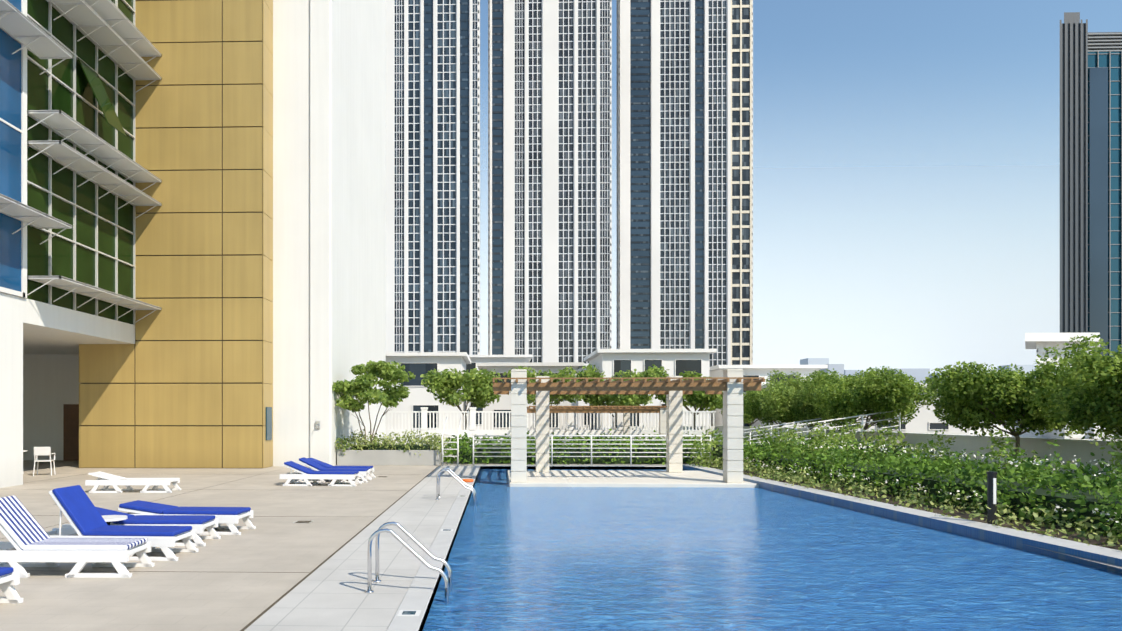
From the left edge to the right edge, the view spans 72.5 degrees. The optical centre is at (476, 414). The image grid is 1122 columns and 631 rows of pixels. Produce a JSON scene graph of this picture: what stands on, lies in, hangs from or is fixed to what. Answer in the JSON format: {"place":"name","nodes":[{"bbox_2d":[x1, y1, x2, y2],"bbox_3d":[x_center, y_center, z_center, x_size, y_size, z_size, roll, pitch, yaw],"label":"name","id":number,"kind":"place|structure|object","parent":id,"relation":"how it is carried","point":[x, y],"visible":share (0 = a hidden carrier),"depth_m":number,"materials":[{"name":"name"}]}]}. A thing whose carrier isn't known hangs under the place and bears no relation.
{"place":"outdoors","nodes":[
{"label":"outdoors","id":0,"kind":"place"},
{"bbox_2d":[63,404,79,460],"bbox_3d":[-16.033,0.702,30.397,1.000,2.250,0.060,0,0,2],"label":"terrace door","id":1,"kind":"structure","parent":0,"point":[71,425],"depth_m":30.37,"materials":[{"name":"brown wood"}]},
{"bbox_2d":[27,0,132,323],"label":"window glass","id":2,"kind":"object","parent":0,"point":[37,165],"depth_m":22.61,"materials":[{"name":"green glass"}]},
{"bbox_2d":[27,0,135,324],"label":"facade mullions","id":3,"kind":"object","parent":2,"relation":"attached to","point":[50,130],"visible":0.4,"depth_m":22.63,"materials":[{"name":"white metal"}]},
{"bbox_2d":[27,140,161,217],"bbox_3d":[-11.317,-6.967,22.990,0.907,0.511,5.975,0,0,2],"label":"sunshade frame","id":4,"kind":"object","parent":2,"relation":"attached to","point":[30,143],"visible":0.81,"depth_m":22.37,"materials":[{"name":"white metal"}]},
{"bbox_2d":[32,141,160,204],"bbox_3d":[-11.313,-7.191,22.990,0.900,0.035,5.975,0,0,2],"label":"sun shade","id":5,"kind":"object","parent":4,"relation":"attached to","point":[57,151],"visible":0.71,"depth_m":22.50,"materials":[{"name":"silver metal"}]},
{"bbox_2d":[27,276,161,322],"bbox_3d":[-11.317,-3.407,22.990,0.907,0.511,5.975,0,0,2],"label":"sunshade frame","id":6,"kind":"object","parent":2,"relation":"attached to","point":[33,278],"visible":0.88,"depth_m":22.38,"materials":[{"name":"white metal"}]},
{"bbox_2d":[35,276,160,308],"bbox_3d":[-11.313,-3.631,22.990,0.900,0.035,5.975,0,0,2],"label":"sun shade","id":7,"kind":"object","parent":6,"relation":"attached to","point":[78,289],"visible":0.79,"depth_m":22.25,"materials":[{"name":"silver metal"}]},
{"bbox_2d":[102,515,126,521],"bbox_3d":[-5.029,1.412,10.368,0.480,0.030,0.480,0,0,2],"label":"side table","id":8,"kind":"object","parent":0,"point":[107,518],"visible":0.62,"depth_m":10.34,"materials":[{"name":"white plastic"}]},
{"bbox_2d":[0,451,452,630],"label":"deck pavers","id":9,"kind":"object","parent":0,"point":[229,583],"depth_m":10.08,"materials":[{"name":"beige stone"}]},
{"bbox_2d":[0,567,23,603],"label":"lounger","id":10,"kind":"object","parent":9,"relation":"on","point":[9,578],"visible":1,"depth_m":7.35,"materials":[{"name":"white plastic"}]},
{"bbox_2d":[33,447,55,475],"bbox_3d":[-13.046,1.391,22.905,0.520,0.875,0.574,0,0,-18],"label":"terrace chair","id":11,"kind":"object","parent":9,"relation":"on","point":[42,450],"visible":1,"depth_m":22.69,"materials":[{"name":"white plastic"}]},
{"bbox_2d":[0,292,134,487],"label":"wall","id":12,"kind":"structure","parent":9,"relation":"on","point":[40,342],"depth_m":23.80,"materials":[{"name":"white paint"}]},
{"bbox_2d":[0,0,26,297],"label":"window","id":13,"kind":"structure","parent":12,"relation":"on","point":[13,157],"depth_m":19.48,"materials":[{"name":"blue glass"}]},
{"bbox_2d":[0,0,72,74],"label":"sunshade frame","id":14,"kind":"object","parent":13,"relation":"attached to","point":[59,46],"visible":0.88,"depth_m":19.39,"materials":[{"name":"white metal"}]},
{"bbox_2d":[0,0,72,56],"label":"sun shade","id":15,"kind":"object","parent":14,"relation":"attached to","point":[14,24],"visible":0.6,"depth_m":19.27,"materials":[{"name":"silver metal"}]},
{"bbox_2d":[0,194,72,244],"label":"sunshade frame","id":16,"kind":"object","parent":13,"relation":"attached to","point":[38,212],"visible":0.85,"depth_m":19.39,"materials":[{"name":"white metal"}]},
{"bbox_2d":[0,194,68,226],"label":"sun shade","id":17,"kind":"object","parent":16,"relation":"attached to","point":[14,210],"visible":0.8,"depth_m":19.24,"materials":[{"name":"silver metal"}]},
{"bbox_2d":[27,110,161,190],"bbox_3d":[-11.317,-7.767,22.990,0.907,0.511,5.975,0,0,2],"label":"sunshade frame","id":18,"kind":"object","parent":13,"relation":"attached to","point":[30,112],"visible":0.67,"depth_m":22.37,"materials":[{"name":"white metal"}]},
{"bbox_2d":[32,111,159,180],"bbox_3d":[-11.313,-7.990,22.990,0.900,0.035,5.975,0,0,2],"label":"sun shade","id":19,"kind":"object","parent":18,"relation":"attached to","point":[57,121],"visible":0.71,"depth_m":22.32,"materials":[{"name":"silver metal"}]},
{"bbox_2d":[77,57,126,136],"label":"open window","id":20,"kind":"structure","parent":13,"relation":"attached to","point":[102,98],"depth_m":22.86,"materials":[{"name":"green glass"}]},
{"bbox_2d":[49,0,161,92],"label":"sunshade frame","id":21,"kind":"object","parent":13,"relation":"attached to","point":[100,26],"visible":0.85,"depth_m":23.03,"materials":[{"name":"white metal"}]},
{"bbox_2d":[51,0,160,78],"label":"sun shade","id":22,"kind":"object","parent":21,"relation":"attached to","point":[81,15],"visible":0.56,"depth_m":23.16,"materials":[{"name":"silver metal"}]},
{"bbox_2d":[90,0,161,62],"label":"sunshade frame","id":23,"kind":"object","parent":13,"relation":"attached to","point":[140,34],"visible":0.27,"depth_m":24.45,"materials":[{"name":"white metal"}]},
{"bbox_2d":[84,0,160,54],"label":"sun shade","id":24,"kind":"object","parent":23,"relation":"attached to","point":[104,9],"visible":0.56,"depth_m":24.04,"materials":[{"name":"silver metal"}]},
{"bbox_2d":[0,495,154,577],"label":"lounger","id":25,"kind":"object","parent":9,"relation":"on","point":[27,536],"visible":1,"depth_m":8.57,"materials":[{"name":"white plastic"}]},
{"bbox_2d":[46,485,198,560],"bbox_3d":[-4.720,1.382,9.858,1.990,0.890,0.664,0,0,3],"label":"lounger","id":26,"kind":"object","parent":9,"relation":"on","point":[81,513],"visible":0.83,"depth_m":9.69,"materials":[{"name":"blue fabric"}]},
{"bbox_2d":[85,471,180,492],"bbox_3d":[-8.154,1.593,18.086,1.990,0.467,0.664,0,0,-1],"label":"sun lounger","id":27,"kind":"object","parent":9,"relation":"on","point":[106,480],"visible":1,"depth_m":17.77,"materials":[{"name":"white plastic"}]},
{"bbox_2d":[62,507,220,545],"bbox_3d":[-4.769,1.579,10.881,1.990,0.497,0.664,0,0,1],"label":"lounger","id":28,"kind":"object","parent":9,"relation":"on","point":[198,523],"visible":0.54,"depth_m":10.69,"materials":[{"name":"blue fabric"}]},
{"bbox_2d":[79,0,272,467],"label":"wall cladding","id":29,"kind":"structure","parent":9,"relation":"on","point":[185,380],"depth_m":25.94,"materials":[{"name":"brown wood"}]},
{"bbox_2d":[266,407,271,439],"bbox_3d":[-7.228,0.302,26.411,0.038,1.150,0.600,0,0,2],"label":"wall light","id":30,"kind":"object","parent":29,"relation":"attached to","point":[268,423],"depth_m":26.36,"materials":[{"name":"grey glass"}]},
{"bbox_2d":[118,500,255,534],"bbox_3d":[-4.558,1.602,11.924,1.990,0.450,0.664,0,0,5],"label":"lounger","id":31,"kind":"object","parent":9,"relation":"on","point":[230,517],"visible":0.73,"depth_m":11.71,"materials":[{"name":"blue fabric"}]},
{"bbox_2d":[2,470,382,572],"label":"floor joints","id":32,"kind":"object","parent":9,"relation":"on","point":[187,492],"visible":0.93,"depth_m":13.64,"materials":[{"name":"grey"}]},
{"bbox_2d":[53,476,387,522],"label":"floor drains","id":33,"kind":"object","parent":9,"relation":"on","point":[299,521],"visible":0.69,"depth_m":12.96,"materials":[{"name":"silver metal"}]},
{"bbox_2d":[279,461,361,485],"bbox_3d":[-4.052,1.522,19.762,1.990,0.609,0.664,0,0,4],"label":"lounger","id":34,"kind":"object","parent":9,"relation":"on","point":[306,473],"visible":1,"depth_m":19.48,"materials":[{"name":"white plastic"}]},
{"bbox_2d":[294,457,370,482],"bbox_3d":[-3.931,1.501,20.780,1.990,0.652,0.664,0,0,0],"label":"lounger","id":35,"kind":"object","parent":9,"relation":"on","point":[363,472],"visible":0.48,"depth_m":20.51,"materials":[{"name":"blue fabric"}]},
{"bbox_2d":[307,458,375,479],"bbox_3d":[-3.942,1.533,21.760,1.990,0.587,0.664,0,0,3],"label":"lounger","id":36,"kind":"object","parent":9,"relation":"on","point":[326,465],"visible":0.33,"depth_m":21.65,"materials":[{"name":"blue fabric"}]},
{"bbox_2d":[337,448,441,465],"bbox_3d":[-3.184,1.552,28.501,3.700,0.550,2.120,0,0,2],"label":"planter","id":37,"kind":"object","parent":9,"relation":"on","point":[387,457],"visible":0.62,"depth_m":27.44,"materials":[{"name":"concrete"}]},
{"bbox_2d":[332,360,415,444],"bbox_3d":[-4.066,-0.272,28.482,3.643,3.478,4.042,0,0,2],"label":"frangipani tree","id":38,"kind":"object","parent":37,"relation":"in","point":[360,389],"depth_m":27.67,"materials":[{"name":"green plant"}]},
{"bbox_2d":[335,429,449,455],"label":"planter shrubs","id":39,"kind":"object","parent":37,"relation":"in","point":[435,443],"depth_m":27.94,"materials":[{"name":"green plant"}]},
{"bbox_2d":[272,0,385,465],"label":"white block","id":40,"kind":"structure","parent":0,"point":[329,192],"depth_m":26.96,"materials":[{"name":"paint"}]},
{"bbox_2d":[315,421,319,427],"bbox_3d":[-5.614,0.352,26.716,0.150,0.250,0.233,0,0,2],"label":"wall light","id":41,"kind":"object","parent":40,"relation":"attached to","point":[317,424],"depth_m":26.77,"materials":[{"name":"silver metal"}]},
{"bbox_2d":[386,0,479,354],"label":"tower","id":42,"kind":"structure","parent":0,"point":[432,175],"depth_m":296.34,"materials":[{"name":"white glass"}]},
{"bbox_2d":[420,466,665,630],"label":"pool walls","id":43,"kind":"structure","parent":0,"point":[630,468],"depth_m":26.78,"materials":[{"name":"blue tile"}]},
{"bbox_2d":[386,466,665,630],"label":"pool coping","id":44,"kind":"object","parent":43,"relation":"on","point":[420,592],"visible":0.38,"depth_m":8.97,"materials":[{"name":"white stone"}]},
{"bbox_2d":[397,477,474,615],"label":"depth marker tiles","id":45,"kind":"object","parent":44,"relation":"on","point":[408,612],"visible":1,"depth_m":6.97,"materials":[{"name":"white tile"}]},
{"bbox_2d":[463,479,473,481],"bbox_3d":[-0.242,1.777,20.549,0.319,0.069,0.320,0,0,2],"label":"pool float","id":46,"kind":"object","parent":44,"relation":"on","point":[468,480],"visible":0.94,"depth_m":20.44,"materials":[{"name":"orange plastic"}]},
{"bbox_2d":[423,469,1121,630],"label":"pool water","id":47,"kind":"structure","parent":43,"relation":"in","point":[630,559],"depth_m":9.35,"materials":[{"name":"blue liquid"}]},
{"bbox_2d":[503,366,591,423],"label":"tree","id":48,"kind":"object","parent":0,"point":[531,398],"depth_m":43.41,"materials":[{"name":"green plant"}]},
{"bbox_2d":[488,0,611,363],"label":"tower","id":49,"kind":"structure","parent":0,"point":[549,180],"depth_m":318.76,"materials":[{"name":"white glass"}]},
{"bbox_2d":[508,470,758,487],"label":"pergola platform","id":50,"kind":"structure","parent":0,"point":[607,478],"depth_m":21.47,"materials":[{"name":"white stone"}]},
{"bbox_2d":[493,369,764,482],"bbox_3d":[4.102,0.297,22.619,7.220,3.060,4.800,0,0,2],"label":"pergola","id":51,"kind":"object","parent":50,"relation":"on","point":[732,385],"visible":1,"depth_m":20.56,"materials":[{"name":"white stone"}]},
{"bbox_2d":[617,0,752,366],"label":"tower","id":52,"kind":"structure","parent":0,"point":[684,174],"depth_m":342.00,"materials":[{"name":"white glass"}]},
{"bbox_2d":[480,31,1059,374],"bbox_3d":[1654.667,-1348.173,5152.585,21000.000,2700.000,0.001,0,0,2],"label":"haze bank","id":53,"kind":"structure","parent":0,"point":[897,292],"depth_m":5116.79,"materials":[{"name":"white"}]},
{"bbox_2d":[440,438,1121,568],"bbox_3d":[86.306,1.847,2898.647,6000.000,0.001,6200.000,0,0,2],"label":"ground","id":54,"kind":"structure","parent":0,"point":[454,463],"depth_m":28.26,"materials":[{"name":"concrete"}]},
{"bbox_2d":[240,467,436,630],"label":"slot drain","id":55,"kind":"object","parent":54,"relation":"on","point":[278,600],"visible":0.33,"depth_m":8.85,"materials":[{"name":"grey metal"}]},
{"bbox_2d":[244,466,472,630],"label":"pool deck","id":56,"kind":"structure","parent":54,"relation":"on","point":[329,594],"depth_m":8.59,"materials":[{"name":"white tile"}]},
{"bbox_2d":[365,521,451,602],"bbox_3d":[-0.689,1.947,8.057,0.905,1.560,0.590,0,0,2],"label":"pool ladder","id":57,"kind":"object","parent":56,"relation":"on","point":[448,580],"visible":0.9,"depth_m":7.81,"materials":[{"name":"silver metal"}]},
{"bbox_2d":[442,416,460,465],"bbox_3d":[-0.918,0.943,28.160,0.610,1.768,2.235,0,0,2],"label":"ladder","id":58,"kind":"object","parent":56,"relation":"on","point":[457,442],"visible":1,"depth_m":27.05,"materials":[{"name":"white metal"}]},
{"bbox_2d":[386,352,470,429],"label":"villa","id":59,"kind":"object","parent":54,"relation":"on","point":[417,364],"visible":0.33,"depth_m":54.06,"materials":[{"name":"white paint"}]},
{"bbox_2d":[435,468,475,504],"bbox_3d":[-0.434,1.947,16.553,0.905,1.560,0.590,0,0,2],"label":"pool ladder","id":60,"kind":"object","parent":54,"relation":"on","point":[460,480],"visible":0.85,"depth_m":16.30,"materials":[{"name":"silver metal"}]},
{"bbox_2d":[420,368,501,429],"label":"tree","id":61,"kind":"object","parent":54,"relation":"on","point":[478,383],"depth_m":43.05,"materials":[{"name":"green plant"}]},
{"bbox_2d":[466,355,531,429],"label":"villa","id":62,"kind":"object","parent":54,"relation":"on","point":[475,359],"visible":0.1,"depth_m":73.92,"materials":[{"name":"white paint"}]},
{"bbox_2d":[477,362,583,429],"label":"villa","id":63,"kind":"object","parent":54,"relation":"on","point":[503,403],"visible":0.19,"depth_m":55.83,"materials":[{"name":"white paint"}]},
{"bbox_2d":[386,407,715,447],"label":"baluster fence","id":64,"kind":"object","parent":54,"relation":"on","point":[472,431],"visible":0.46,"depth_m":41.92,"materials":[{"name":"white paint"}]},
{"bbox_2d":[474,465,665,465],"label":"deck end","id":65,"kind":"structure","parent":54,"relation":"on","point":[576,465],"depth_m":27.34,"materials":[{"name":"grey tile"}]},
{"bbox_2d":[473,435,710,465],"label":"pool railing","id":66,"kind":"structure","parent":65,"relation":"on","point":[591,444],"depth_m":27.00,"materials":[{"name":"white metal"}]},
{"bbox_2d":[441,429,709,464],"bbox_3d":[3.782,1.291,29.805,10.550,1.474,4.214,0,0,2],"label":"hedge behind railing","id":67,"kind":"object","parent":54,"relation":"on","point":[463,441],"depth_m":28.56,"materials":[{"name":"green plant"}]},
{"bbox_2d":[578,364,588,429],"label":"villa","id":68,"kind":"object","parent":54,"relation":"on","point":[581,403],"visible":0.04,"depth_m":69.67,"materials":[{"name":"white paint"}]},
{"bbox_2d":[527,406,666,443],"bbox_3d":[6.246,0.690,39.363,7.200,2.275,3.600,0,0,2],"label":"pergola","id":69,"kind":"object","parent":54,"relation":"on","point":[626,411],"visible":0.62,"depth_m":37.81,"materials":[{"name":"brown wood"}]},
{"bbox_2d":[576,363,668,429],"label":"tree","id":70,"kind":"object","parent":54,"relation":"on","point":[619,399],"depth_m":44.49,"materials":[{"name":"green plant"}]},
{"bbox_2d":[584,349,716,429],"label":"villa","id":71,"kind":"object","parent":54,"relation":"on","point":[611,362],"visible":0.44,"depth_m":53.57,"materials":[{"name":"white paint"}]},
{"bbox_2d":[645,364,722,429],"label":"tree","id":72,"kind":"object","parent":54,"relation":"on","point":[698,398],"depth_m":45.61,"materials":[{"name":"green plant"}]},
{"bbox_2d":[715,390,764,425],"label":"tree","id":73,"kind":"object","parent":54,"relation":"on","point":[744,419],"depth_m":41.71,"materials":[{"name":"green plant"}]},
{"bbox_2d":[646,428,857,454],"bbox_3d":[12.169,1.470,36.279,7.496,1.565,19.728,0,0,2],"label":"hedge","id":74,"kind":"object","parent":54,"relation":"on","point":[704,438],"depth_m":36.31,"materials":[{"name":"plant"}]},
{"bbox_2d":[710,365,827,425],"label":"villa","id":75,"kind":"object","parent":54,"relation":"on","point":[751,370],"visible":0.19,"depth_m":55.29,"materials":[{"name":"white paint"}]},
{"bbox_2d":[755,370,860,439],"bbox_3d":[14.131,-0.023,31.951,4.302,3.918,4.527,0,0,26],"label":"tree","id":76,"kind":"object","parent":54,"relation":"on","point":[786,403],"depth_m":31.17,"materials":[{"name":"green plant"}]},
{"bbox_2d":[751,383,968,434],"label":"villa","id":77,"kind":"object","parent":54,"relation":"on","point":[924,420],"visible":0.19,"depth_m":49.09,"materials":[{"name":"white paint"}]},
{"bbox_2d":[800,366,937,439],"bbox_3d":[14.455,0.088,28.164,4.451,3.710,4.223,0,0,2],"label":"tree","id":78,"kind":"object","parent":54,"relation":"on","point":[882,391],"depth_m":27.26,"materials":[{"name":"green plant"}]},
{"bbox_2d":[630,425,1121,483],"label":"parapet wall","id":79,"kind":"structure","parent":54,"relation":"on","point":[1067,449],"depth_m":22.33,"materials":[{"name":"white paint"}]},
{"bbox_2d":[683,464,1121,572],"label":"pool kerb","id":80,"kind":"structure","parent":54,"relation":"on","point":[1015,538],"depth_m":12.29,"materials":[{"name":"stone"}]},
{"bbox_2d":[742,430,1121,539],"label":"hedge","id":81,"kind":"object","parent":54,"relation":"on","point":[927,469],"depth_m":14.75,"materials":[{"name":"green plant"}]},
{"bbox_2d":[709,436,1121,524],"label":"shrubs","id":82,"kind":"object","parent":81,"relation":"attached to","point":[865,447],"visible":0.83,"depth_m":15.63,"materials":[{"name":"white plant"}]},
{"bbox_2d":[969,414,1041,437],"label":"villa","id":83,"kind":"object","parent":54,"relation":"on","point":[1027,434],"depth_m":60.69,"materials":[{"name":"white paint"}]},
{"bbox_2d":[919,342,1093,464],"bbox_3d":[14.449,0.062,20.830,4.216,3.760,4.531,0,0,2],"label":"tree","id":84,"kind":"object","parent":54,"relation":"on","point":[1006,394],"depth_m":20.11,"materials":[{"name":"green plant"}]},
{"bbox_2d":[1048,334,1121,449],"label":"tree","id":85,"kind":"object","parent":54,"relation":"on","point":[1093,391],"depth_m":16.97,"materials":[{"name":"green plant"}]},
{"bbox_2d":[1060,12,1121,356],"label":"skyscraper","id":86,"kind":"structure","parent":54,"relation":"on","point":[1090,182],"depth_m":200.55,"materials":[{"name":"grey"}]},
{"bbox_2d":[700,417,877,461],"bbox_3d":[11.831,0.814,28.790,6.656,2.026,0.056,0,0,2],"label":"ramp rail","id":87,"kind":"object","parent":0,"point":[771,426],"visible":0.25,"depth_m":28.77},
{"bbox_2d":[480,0,1121,220],"label":"sky","id":88,"kind":"structure","parent":0,"point":[838,30],"materials":[{"name":"blue"}]},
{"bbox_2d":[712,409,900,464],"bbox_3d":[11.783,0.814,27.191,6.656,2.026,0.056,0,0,2],"label":"ramp rail","id":89,"kind":"object","parent":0,"point":[862,423],"visible":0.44,"depth_m":27.13,"materials":[{"name":"silver metal"}]},
{"bbox_2d":[689,424,930,467],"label":"hedge","id":90,"kind":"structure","parent":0,"point":[712,443],"depth_m":25.83,"materials":[{"name":"green plant"}]},
{"bbox_2d":[685,457,1121,549],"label":"plant bed soil","id":91,"kind":"structure","parent":0,"point":[963,515],"depth_m":13.43,"materials":[{"name":"brown soil"}]},
{"bbox_2d":[742,386,798,434],"bbox_3d":[15.059,0.226,37.212,3.750,3.429,4.210,0,0,2],"label":"tree","id":92,"kind":"object","parent":91,"relation":"on","point":[752,404],"depth_m":37.34,"materials":[{"name":"green plant"}]},
{"bbox_2d":[711,437,899,462],"bbox_3d":[11.807,1.327,27.991,6.600,1.000,1.600,0,0,2],"label":"shrub","id":93,"kind":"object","parent":91,"relation":"on","point":[898,442],"depth_m":27.27,"materials":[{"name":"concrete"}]},
{"bbox_2d":[692,457,1121,550],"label":"edging plant leaves","id":94,"kind":"object","parent":91,"relation":"on","point":[950,509],"visible":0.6,"depth_m":14.24,"materials":[{"name":"green plant"}]},
{"bbox_2d":[757,419,1121,485],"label":"shrubs","id":95,"kind":"object","parent":91,"relation":"on","point":[1118,455],"visible":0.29,"depth_m":20.73,"materials":[{"name":"green plant"}]},
{"bbox_2d":[848,444,1121,492],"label":"shrubs","id":96,"kind":"object","parent":91,"relation":"on","point":[1067,477],"visible":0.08,"depth_m":19.17,"materials":[{"name":"green plant"}]},
{"bbox_2d":[987,471,997,525],"bbox_3d":[8.399,1.377,12.386,0.146,0.900,0.150,0,0,2],"label":"bollard light","id":97,"kind":"object","parent":91,"relation":"on","point":[991,492],"visible":0.81,"depth_m":12.34,"materials":[{"name":"black metal"}]},
{"bbox_2d":[820,364,1013,382],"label":"distant blocks","id":98,"kind":"structure","parent":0,"point":[919,374],"depth_m":982.87,"materials":[{"name":"grey"}]},
{"bbox_2d":[800,358,1035,378],"bbox_3d":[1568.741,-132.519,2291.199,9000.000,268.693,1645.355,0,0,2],"label":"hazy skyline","id":99,"kind":"structure","parent":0,"point":[824,361],"depth_m":2225.56,"materials":[{"name":"grey"}]},
{"bbox_2d":[1025,333,1099,370],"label":"flat roof building","id":100,"kind":"structure","parent":0,"point":[1039,342],"depth_m":121.02,"materials":[{"name":"white paint"}]},
{"bbox_2d":[1042,374,1121,438],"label":"wall","id":101,"kind":"structure","parent":0,"point":[1057,432],"depth_m":58.56,"materials":[{"name":"paint"}]}
]}

